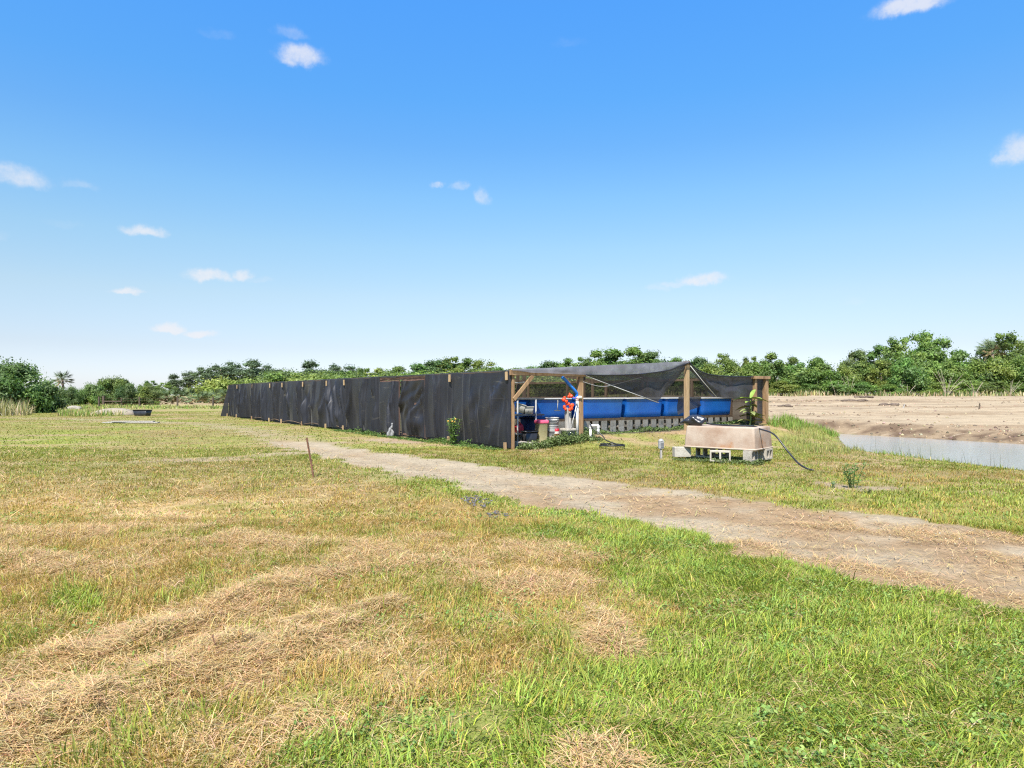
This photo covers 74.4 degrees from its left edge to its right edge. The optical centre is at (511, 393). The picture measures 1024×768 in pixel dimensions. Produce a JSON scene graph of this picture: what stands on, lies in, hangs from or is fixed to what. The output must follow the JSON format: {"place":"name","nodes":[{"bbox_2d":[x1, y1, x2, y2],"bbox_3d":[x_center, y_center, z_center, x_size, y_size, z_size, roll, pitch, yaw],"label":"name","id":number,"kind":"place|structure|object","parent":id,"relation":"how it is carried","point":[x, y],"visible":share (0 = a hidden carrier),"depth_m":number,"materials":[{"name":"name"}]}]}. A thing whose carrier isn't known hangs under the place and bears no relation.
{"place":"outdoors","nodes":[
{"label":"outdoors","id":0,"kind":"place"},
{"bbox_2d":[0,397,35,415],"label":"tall grass","id":1,"kind":"structure","parent":0,"point":[11,409],"depth_m":50.66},
{"bbox_2d":[56,407,145,416],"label":"tall grass","id":2,"kind":"structure","parent":0,"point":[79,412],"depth_m":49.61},
{"bbox_2d":[68,403,222,408],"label":"tall grass","id":3,"kind":"structure","parent":0,"point":[106,406],"depth_m":77.85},
{"bbox_2d":[0,394,1023,767],"bbox_3d":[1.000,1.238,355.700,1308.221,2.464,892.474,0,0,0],"label":"ground","id":4,"kind":"structure","parent":0,"point":[648,438],"depth_m":8.89,"materials":[{"name":"plant"}]},
{"bbox_2d":[0,356,63,412],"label":"shrub","id":5,"kind":"object","parent":4,"relation":"on","point":[14,377],"visible":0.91,"depth_m":56.33,"materials":[{"name":"green plant"}]},
{"bbox_2d":[24,376,70,411],"bbox_3d":[-42.517,0.105,61.040,4.721,3.511,4.373,0,0,-2],"label":"shrub","id":6,"kind":"object","parent":4,"relation":"on","point":[62,403],"visible":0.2,"depth_m":61.02,"materials":[{"name":"green plant"}]},
{"bbox_2d":[50,370,73,388],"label":"palm tree","id":7,"kind":"object","parent":4,"relation":"on","point":[63,376],"visible":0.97,"depth_m":99.89,"materials":[{"name":"green plant"}]},
{"bbox_2d":[62,384,83,405],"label":"shrub","id":8,"kind":"object","parent":4,"relation":"on","point":[74,396],"visible":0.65,"depth_m":87.73,"materials":[{"name":"green plant"}]},
{"bbox_2d":[77,381,112,404],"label":"shrub","id":9,"kind":"object","parent":4,"relation":"on","point":[89,390],"visible":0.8,"depth_m":97.17,"materials":[{"name":"green plant"}]},
{"bbox_2d":[92,375,126,404],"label":"shrub","id":10,"kind":"object","parent":4,"relation":"on","point":[109,384],"visible":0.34,"depth_m":102.36,"materials":[{"name":"green plant"}]},
{"bbox_2d":[91,408,133,414],"bbox_3d":[-30.324,1.699,51.379,3.552,1.246,1.881,0,0,0],"label":"sand mound","id":11,"kind":"object","parent":4,"relation":"on","point":[128,411],"visible":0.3,"depth_m":50.88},
{"bbox_2d":[112,382,145,404],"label":"shrub","id":12,"kind":"object","parent":4,"relation":"on","point":[127,393],"visible":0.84,"depth_m":97.35,"materials":[{"name":"green plant"}]},
{"bbox_2d":[132,383,162,404],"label":"shrub","id":13,"kind":"object","parent":4,"relation":"on","point":[151,396],"visible":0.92,"depth_m":99.09,"materials":[{"name":"green plant"}]},
{"bbox_2d":[164,373,181,394],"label":"pine tree","id":14,"kind":"object","parent":4,"relation":"on","point":[172,381],"visible":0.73,"depth_m":233.37,"materials":[{"name":"green plant"}]},
{"bbox_2d":[177,370,199,391],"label":"pine tree","id":15,"kind":"object","parent":4,"relation":"on","point":[188,381],"visible":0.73,"depth_m":231.97,"materials":[{"name":"green plant"}]},
{"bbox_2d":[189,367,218,386],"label":"pine tree","id":16,"kind":"object","parent":4,"relation":"on","point":[204,375],"visible":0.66,"depth_m":228.04,"materials":[{"name":"green plant"}]},
{"bbox_2d":[184,375,254,402],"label":"scrub bush","id":17,"kind":"object","parent":4,"relation":"on","point":[211,385],"visible":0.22,"depth_m":120.26,"materials":[{"name":"green plant"}]},
{"bbox_2d":[206,363,238,381],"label":"pine tree","id":18,"kind":"object","parent":4,"relation":"on","point":[217,370],"visible":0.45,"depth_m":233.39,"materials":[{"name":"green plant"}]},
{"bbox_2d":[233,358,265,380],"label":"pine tree","id":19,"kind":"object","parent":4,"relation":"on","point":[252,372],"visible":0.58,"depth_m":227.28,"materials":[{"name":"green plant"}]},
{"bbox_2d":[250,368,307,381],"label":"shrub","id":20,"kind":"object","parent":4,"relation":"on","point":[276,375],"visible":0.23,"depth_m":135.01,"materials":[{"name":"green plant"}]},
{"bbox_2d":[299,359,324,373],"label":"pine tree","id":21,"kind":"object","parent":4,"relation":"on","point":[309,366],"visible":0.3,"depth_m":246.43,"materials":[{"name":"green plant"}]},
{"bbox_2d":[325,363,359,374],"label":"pine tree","id":22,"kind":"object","parent":4,"relation":"on","point":[334,366],"visible":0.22,"depth_m":242.46,"materials":[{"name":"green plant"}]},
{"bbox_2d":[330,428,502,449],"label":"weeds","id":23,"kind":"object","parent":4,"relation":"on","point":[436,440],"visible":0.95,"depth_m":22.52,"materials":[{"name":"green plant"}]},
{"bbox_2d":[0,411,844,447],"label":"grass","id":24,"kind":"structure","parent":4,"relation":"on","point":[158,424],"depth_m":28.54,"materials":[{"name":"plant"}]},
{"bbox_2d":[413,358,451,373],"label":"broadleaf tree","id":25,"kind":"object","parent":4,"relation":"on","point":[431,365],"visible":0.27,"depth_m":150.93,"materials":[{"name":"green plant"}]},
{"bbox_2d":[428,356,467,372],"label":"broadleaf tree","id":26,"kind":"object","parent":4,"relation":"on","point":[448,361],"visible":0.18,"depth_m":150.92,"materials":[{"name":"green plant"}]},
{"bbox_2d":[446,417,461,443],"bbox_3d":[-1.849,1.166,21.155,0.501,0.925,0.468,0,0,22],"label":"leafy plant","id":27,"kind":"object","parent":4,"relation":"on","point":[451,429],"visible":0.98,"depth_m":21.16,"materials":[{"name":"green plant"}]},
{"bbox_2d":[450,356,486,371],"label":"broadleaf tree","id":28,"kind":"object","parent":4,"relation":"on","point":[468,364],"visible":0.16,"depth_m":149.93,"materials":[{"name":"green plant"}]},
{"bbox_2d":[221,361,770,449],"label":"shade house","id":29,"kind":"structure","parent":4,"relation":"on","point":[481,404],"depth_m":24.80,"materials":[{"name":"fabric"}]},
{"bbox_2d":[379,380,399,434],"bbox_3d":[-4.831,0.510,25.912,0.359,2.060,1.710,0,0,-35],"label":"door","id":30,"kind":"structure","parent":29,"relation":"in","point":[389,391],"depth_m":25.61,"materials":[{"name":"fabric"}]},
{"bbox_2d":[398,379,424,437],"bbox_3d":[-3.652,0.510,24.290,0.314,2.060,1.860,0,0,-35],"label":"door","id":31,"kind":"structure","parent":29,"relation":"in","point":[411,399],"depth_m":24.16,"materials":[{"name":"fabric"}]},
{"bbox_2d":[0,440,1012,523],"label":"hay","id":32,"kind":"object","parent":4,"relation":"on","point":[154,511],"visible":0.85,"depth_m":11.11,"materials":[{"name":"beige plant"}]},
{"bbox_2d":[0,512,1023,767],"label":"hay","id":33,"kind":"object","parent":4,"relation":"on","point":[54,694],"visible":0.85,"depth_m":4.31,"materials":[{"name":"beige plant"}]},
{"bbox_2d":[0,510,1023,767],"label":"grass","id":34,"kind":"structure","parent":4,"relation":"on","point":[782,658],"depth_m":4.14,"materials":[{"name":"plant"}]},
{"bbox_2d":[0,442,1023,521],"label":"grass","id":35,"kind":"structure","parent":4,"relation":"on","point":[795,499],"depth_m":12.52,"materials":[{"name":"plant"}]},
{"bbox_2d":[0,510,1023,767],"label":"weeds","id":36,"kind":"object","parent":4,"relation":"on","point":[790,710],"visible":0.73,"depth_m":4.10,"materials":[{"name":"green plant"}]},
{"bbox_2d":[520,430,538,441],"bbox_3d":[0.531,1.319,20.500,0.480,0.410,0.380,0,0,-25],"label":"tub","id":37,"kind":"object","parent":4,"relation":"on","point":[529,435],"visible":0.72,"depth_m":20.36,"materials":[{"name":"black plastic"}]},
{"bbox_2d":[519,416,534,429],"bbox_3d":[0.510,1.097,21.500,0.440,0.760,0.420,0,0,-35],"label":"tote","id":38,"kind":"object","parent":37,"relation":"on","point":[527,423],"visible":0.47,"depth_m":21.34,"materials":[{"name":"blue plastic"}]},
{"bbox_2d":[515,398,544,440],"bbox_3d":[0.411,0.860,21.020,1.050,1.480,0.626,0,0,-35],"label":"rack","id":39,"kind":"object","parent":4,"relation":"on","point":[535,414],"visible":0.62,"depth_m":20.73,"materials":[{"name":"white plastic"}]},
{"bbox_2d":[534,420,548,442],"bbox_3d":[0.907,1.150,20.750,0.376,0.719,0.342,0,0,-23],"label":"bin","id":40,"kind":"object","parent":4,"relation":"on","point":[541,426],"visible":0.85,"depth_m":20.61,"materials":[{"name":"plastic"}]},
{"bbox_2d":[515,425,607,449],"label":"weeds","id":41,"kind":"object","parent":4,"relation":"on","point":[559,439],"visible":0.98,"depth_m":19.82,"materials":[{"name":"green plant"}]},
{"bbox_2d":[583,421,589,427],"bbox_3d":[2.364,1.004,22.434,0.240,0.200,0.400,0,0,-33],"label":"cinder block","id":42,"kind":"object","parent":4,"relation":"on","point":[586,423],"depth_m":22.26,"materials":[{"name":"concrete"}]},
{"bbox_2d":[583,418,622,420],"bbox_3d":[3.072,0.861,22.784,1.820,0.085,0.090,0,0,-35],"label":"timber sleeper","id":43,"kind":"object","parent":42,"relation":"on","point":[602,419],"visible":0.79,"depth_m":22.71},
{"bbox_2d":[571,398,624,418],"bbox_3d":[2.383,0.479,23.767,1.910,0.672,2.670,0,0,-35],"label":"fish tank","id":44,"kind":"object","parent":43,"relation":"on","point":[602,407],"visible":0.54,"depth_m":22.66,"materials":[{"name":"plastic"}]},
{"bbox_2d":[590,348,620,365],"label":"broadleaf tree","id":45,"kind":"object","parent":4,"relation":"on","point":[596,354],"visible":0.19,"depth_m":120.23,"materials":[{"name":"green plant"}]},
{"bbox_2d":[595,347,628,364],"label":"broadleaf tree","id":46,"kind":"object","parent":4,"relation":"on","point":[616,353],"visible":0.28,"depth_m":118.82,"materials":[{"name":"green plant"}]},
{"bbox_2d":[624,420,631,425],"bbox_3d":[3.978,1.004,23.564,0.240,0.200,0.400,0,0,-33],"label":"cinder block","id":47,"kind":"object","parent":4,"relation":"on","point":[627,422],"depth_m":23.41,"materials":[{"name":"concrete"}]},
{"bbox_2d":[625,417,662,419],"bbox_3d":[4.685,0.861,23.914,1.820,0.085,0.090,0,0,-35],"label":"timber sleeper","id":48,"kind":"object","parent":47,"relation":"on","point":[636,418],"visible":1,"depth_m":23.77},
{"bbox_2d":[621,398,663,416],"bbox_3d":[3.997,0.479,24.897,1.910,0.672,2.670,0,0,-35],"label":"fish tank","id":49,"kind":"object","parent":48,"relation":"on","point":[637,407],"visible":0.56,"depth_m":23.71,"materials":[{"name":"plastic"}]},
{"bbox_2d":[608,345,661,364],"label":"broadleaf tree","id":50,"kind":"object","parent":4,"relation":"on","point":[632,351],"visible":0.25,"depth_m":117.96,"materials":[{"name":"green plant"}]},
{"bbox_2d":[630,350,669,363],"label":"broadleaf tree","id":51,"kind":"object","parent":4,"relation":"on","point":[652,354],"visible":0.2,"depth_m":118.12,"materials":[{"name":"green plant"}]},
{"bbox_2d":[575,419,745,433],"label":"weeds","id":52,"kind":"object","parent":4,"relation":"on","point":[648,429],"visible":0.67,"depth_m":23.31,"materials":[{"name":"green plant"}]},
{"bbox_2d":[663,418,670,423],"bbox_3d":[5.591,1.004,24.694,0.240,0.200,0.400,0,0,-33],"label":"cinder block","id":53,"kind":"object","parent":4,"relation":"on","point":[667,421],"depth_m":24.54,"materials":[{"name":"concrete"}]},
{"bbox_2d":[664,416,683,418],"bbox_3d":[6.299,0.861,25.044,1.820,0.085,0.090,0,0,-35],"label":"timber sleeper","id":54,"kind":"object","parent":53,"relation":"on","point":[671,417],"visible":0.64,"depth_m":24.72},
{"bbox_2d":[661,398,696,415],"bbox_3d":[5.611,0.479,26.026,1.910,0.672,2.670,0,0,-35],"label":"fish tank","id":55,"kind":"object","parent":54,"relation":"on","point":[669,407],"visible":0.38,"depth_m":24.64,"materials":[{"name":"plastic"}]},
{"bbox_2d":[672,447,690,456],"bbox_3d":[4.153,1.415,16.535,0.400,0.240,0.200,0,0,-4],"label":"cinder block","id":56,"kind":"object","parent":4,"relation":"on","point":[681,451],"depth_m":16.44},
{"bbox_2d":[684,424,772,450],"bbox_3d":[5.227,1.030,16.338,1.780,0.520,1.200,0,0,40],"label":"upturned tub","id":57,"kind":"object","parent":56,"relation":"on","point":[730,437],"visible":0.98,"depth_m":15.86,"materials":[{"name":"plastic"}]},
{"bbox_2d":[680,415,706,425],"bbox_3d":[4.443,0.647,16.515,0.487,0.281,0.511,0,0,-15],"label":"plastic bag","id":58,"kind":"object","parent":57,"relation":"on","point":[696,420],"visible":0.99,"depth_m":16.40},
{"bbox_2d":[672,456,764,464],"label":"weeds","id":59,"kind":"object","parent":4,"relation":"on","point":[748,462],"visible":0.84,"depth_m":15.48,"materials":[{"name":"green plant"}]},
{"bbox_2d":[743,450,757,461],"bbox_3d":[5.478,1.413,15.501,0.200,0.243,0.400,0,0,40],"label":"cinder block","id":60,"kind":"object","parent":4,"relation":"on","point":[750,456],"depth_m":15.39,"materials":[{"name":"concrete"}]},
{"bbox_2d":[734,390,769,424],"bbox_3d":[8.925,0.550,25.298,1.367,1.450,1.029,0,0,0],"label":"broadleaf sapling","id":61,"kind":"object","parent":4,"relation":"on","point":[754,414],"visible":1,"depth_m":25.29,"materials":[{"name":"green plant"}]},
{"bbox_2d":[706,422,813,470],"bbox_3d":[5.664,1.140,15.297,0.480,0.898,3.053,0,0,-28],"label":"black hose","id":62,"kind":"object","parent":4,"relation":"on","point":[790,454],"visible":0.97,"depth_m":15.13,"materials":[{"name":"plastic"}]},
{"bbox_2d":[758,448,772,459],"bbox_3d":[5.992,1.413,15.957,0.200,0.243,0.400,0,0,40],"label":"cinder block","id":63,"kind":"object","parent":4,"relation":"on","point":[765,454],"depth_m":15.83,"materials":[{"name":"concrete"}]},
{"bbox_2d":[765,411,839,436],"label":"tall grass","id":64,"kind":"structure","parent":4,"relation":"on","point":[788,418],"depth_m":26.29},
{"bbox_2d":[842,460,868,487],"bbox_3d":[5.816,1.369,11.443,0.382,0.526,0.361,0,0,0],"label":"seedling","id":65,"kind":"object","parent":4,"relation":"on","point":[853,477],"visible":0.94,"depth_m":11.44,"materials":[{"name":"green plant"}]},
{"bbox_2d":[840,348,875,383],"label":"broadleaf tree","id":66,"kind":"object","parent":4,"relation":"on","point":[858,355],"visible":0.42,"depth_m":82.15,"materials":[{"name":"green plant"}]},
{"bbox_2d":[865,343,897,380],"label":"broadleaf tree","id":67,"kind":"object","parent":4,"relation":"on","point":[875,353],"visible":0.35,"depth_m":81.05,"materials":[{"name":"green plant"}]},
{"bbox_2d":[880,336,926,377],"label":"broadleaf tree","id":68,"kind":"object","parent":4,"relation":"on","point":[894,345],"visible":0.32,"depth_m":81.09,"materials":[{"name":"green plant"}]},
{"bbox_2d":[893,329,951,365],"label":"broadleaf tree","id":69,"kind":"object","parent":4,"relation":"on","point":[924,339],"visible":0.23,"depth_m":85.02,"materials":[{"name":"green plant"}]},
{"bbox_2d":[921,334,967,377],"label":"broadleaf tree","id":70,"kind":"object","parent":4,"relation":"on","point":[935,351],"visible":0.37,"depth_m":81.49,"materials":[{"name":"green plant"}]},
{"bbox_2d":[975,337,1010,360],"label":"palm tree","id":71,"kind":"object","parent":4,"relation":"on","point":[992,352],"visible":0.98,"depth_m":79.81,"materials":[{"name":"green plant"}]},
{"bbox_2d":[977,330,1023,379],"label":"broadleaf tree","id":72,"kind":"object","parent":4,"relation":"on","point":[1011,339],"visible":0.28,"depth_m":81.18,"materials":[{"name":"green plant"}]},
{"bbox_2d":[0,0,1023,389],"label":"sky","id":73,"kind":"structure","parent":0,"point":[187,185],"materials":[{"name":"blue"}]},
{"bbox_2d":[257,439,1023,612],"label":"dirt road","id":74,"kind":"structure","parent":0,"point":[535,498],"depth_m":8.46,"materials":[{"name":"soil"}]},
{"bbox_2d":[781,423,865,455],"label":"tall grass","id":75,"kind":"structure","parent":0,"point":[803,447],"depth_m":20.26,"materials":[{"name":"plant"}]},
{"bbox_2d":[769,394,1023,443],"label":"sand field","id":76,"kind":"structure","parent":0,"point":[994,416],"depth_m":39.07,"materials":[{"name":"sand"}]},
{"bbox_2d":[698,362,722,374],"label":"hedge shrub","id":77,"kind":"object","parent":76,"relation":"on","point":[709,368],"visible":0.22,"depth_m":69.08,"materials":[{"name":"green plant"}]},
{"bbox_2d":[718,358,746,375],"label":"hedge shrub","id":78,"kind":"object","parent":76,"relation":"on","point":[731,367],"visible":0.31,"depth_m":70.94,"materials":[{"name":"green plant"}]},
{"bbox_2d":[741,360,773,387],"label":"hedge shrub","id":79,"kind":"object","parent":76,"relation":"on","point":[750,369],"visible":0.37,"depth_m":71.09,"materials":[{"name":"green plant"}]},
{"bbox_2d":[753,359,794,393],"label":"hedge shrub","id":80,"kind":"object","parent":76,"relation":"on","point":[776,368],"visible":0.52,"depth_m":70.32,"materials":[{"name":"green plant"}]},
{"bbox_2d":[769,380,800,394],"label":"hedge shrub","id":81,"kind":"object","parent":76,"relation":"on","point":[787,388],"visible":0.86,"depth_m":67.94,"materials":[{"name":"green plant"}]},
{"bbox_2d":[779,362,810,386],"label":"hedge shrub","id":82,"kind":"object","parent":76,"relation":"on","point":[795,367],"visible":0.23,"depth_m":72.07,"materials":[{"name":"green plant"}]},
{"bbox_2d":[791,384,825,394],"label":"hedge shrub","id":83,"kind":"object","parent":76,"relation":"on","point":[810,387],"visible":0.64,"depth_m":67.83,"materials":[{"name":"green plant"}]},
{"bbox_2d":[791,357,843,389],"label":"hedge shrub","id":84,"kind":"object","parent":76,"relation":"on","point":[816,371],"visible":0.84,"depth_m":69.11,"materials":[{"name":"green plant"}]},
{"bbox_2d":[819,380,854,394],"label":"hedge shrub","id":85,"kind":"object","parent":76,"relation":"on","point":[842,388],"visible":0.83,"depth_m":67.37,"materials":[{"name":"green plant"}]},
{"bbox_2d":[836,363,860,394],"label":"hedge shrub","id":86,"kind":"object","parent":76,"relation":"on","point":[844,369],"visible":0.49,"depth_m":69.66,"materials":[{"name":"green plant"}]},
{"bbox_2d":[848,359,880,393],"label":"hedge shrub","id":87,"kind":"object","parent":76,"relation":"on","point":[860,369],"visible":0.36,"depth_m":73.38,"materials":[{"name":"green plant"}]},
{"bbox_2d":[849,380,882,395],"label":"hedge shrub","id":88,"kind":"object","parent":76,"relation":"on","point":[860,386],"visible":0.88,"depth_m":67.51,"materials":[{"name":"green plant"}]},
{"bbox_2d":[864,358,895,391],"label":"hedge shrub","id":89,"kind":"object","parent":76,"relation":"on","point":[882,366],"visible":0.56,"depth_m":72.46,"materials":[{"name":"green plant"}]},
{"bbox_2d":[870,384,908,394],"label":"hedge shrub","id":90,"kind":"object","parent":76,"relation":"on","point":[891,388],"visible":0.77,"depth_m":67.76,"materials":[{"name":"green plant"}]},
{"bbox_2d":[769,389,1023,396],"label":"tall grass","id":91,"kind":"structure","parent":76,"relation":"on","point":[907,393],"depth_m":64.87,"materials":[{"name":"plant"}]},
{"bbox_2d":[769,394,1023,442],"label":"dirt clods","id":92,"kind":"object","parent":76,"relation":"on","point":[969,432],"visible":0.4,"depth_m":33.18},
{"bbox_2d":[885,355,930,392],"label":"hedge shrub","id":93,"kind":"object","parent":76,"relation":"on","point":[901,369],"visible":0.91,"depth_m":69.11,"materials":[{"name":"green plant"}]},
{"bbox_2d":[901,381,933,394],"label":"hedge shrub","id":94,"kind":"object","parent":76,"relation":"on","point":[909,384],"visible":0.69,"depth_m":68.72,"materials":[{"name":"green plant"}]},
{"bbox_2d":[915,358,958,393],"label":"hedge shrub","id":95,"kind":"object","parent":76,"relation":"on","point":[932,366],"visible":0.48,"depth_m":71.93,"materials":[{"name":"green plant"}]},
{"bbox_2d":[927,382,964,394],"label":"hedge shrub","id":96,"kind":"object","parent":76,"relation":"on","point":[937,386],"visible":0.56,"depth_m":67.98,"materials":[{"name":"green plant"}]},
{"bbox_2d":[933,360,974,389],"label":"hedge shrub","id":97,"kind":"object","parent":76,"relation":"on","point":[959,372],"visible":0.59,"depth_m":71.69,"materials":[{"name":"green plant"}]},
{"bbox_2d":[950,378,988,392],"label":"hedge shrub","id":98,"kind":"object","parent":76,"relation":"on","point":[974,383],"visible":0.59,"depth_m":68.35,"materials":[{"name":"green plant"}]},
{"bbox_2d":[958,357,1000,388],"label":"hedge shrub","id":99,"kind":"object","parent":76,"relation":"on","point":[976,365],"visible":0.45,"depth_m":72.77,"materials":[{"name":"green plant"}]},
{"bbox_2d":[975,381,1016,394],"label":"hedge shrub","id":100,"kind":"object","parent":76,"relation":"on","point":[993,386],"visible":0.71,"depth_m":67.82,"materials":[{"name":"green plant"}]},
{"bbox_2d":[972,355,1021,389],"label":"hedge shrub","id":101,"kind":"object","parent":76,"relation":"on","point":[998,367],"visible":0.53,"depth_m":71.38,"materials":[{"name":"green plant"}]},
{"bbox_2d":[1001,352,1023,385],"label":"hedge shrub","id":102,"kind":"object","parent":76,"relation":"on","point":[1017,361],"visible":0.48,"depth_m":72.82,"materials":[{"name":"green plant"}]},
{"bbox_2d":[838,434,1023,470],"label":"pond water","id":103,"kind":"structure","parent":0,"point":[983,453],"depth_m":22.91,"materials":[{"name":"grey liquid"}]},
{"bbox_3d":[7.205,1.004,25.824,0.240,0.200,0.400,0,0,-33],"label":"cinder block","id":104,"kind":"object","parent":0,"visible":0},
{"bbox_2d":[701,415,731,417],"bbox_3d":[7.913,0.861,26.174,1.820,0.085,0.090,0,0,-35],"label":"timber sleeper","id":105,"kind":"object","parent":104,"relation":"on","point":[707,416],"visible":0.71,"depth_m":26.07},
{"bbox_2d":[661,397,731,414],"bbox_3d":[7.224,0.479,27.156,1.910,0.672,2.670,0,0,-35],"label":"fish tank","id":106,"kind":"object","parent":105,"relation":"on","point":[715,406],"visible":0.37,"depth_m":26.05,"materials":[{"name":"plastic"}]},
{"bbox_3d":[1.835,1.204,22.503,0.240,0.200,0.400,0,0,-34],"label":"cinder block","id":107,"kind":"object","parent":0,"visible":0},
{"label":"cinder block","id":108,"kind":"object","parent":107,"relation":"on","visible":0},
{"bbox_2d":[515,398,571,418],"bbox_3d":[0.569,0.479,22.923,1.910,0.672,2.670,0,0,-35],"label":"fish tank","id":109,"kind":"object","parent":108,"relation":"on","point":[547,407],"visible":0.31,"depth_m":21.82,"materials":[{"name":"plastic"}]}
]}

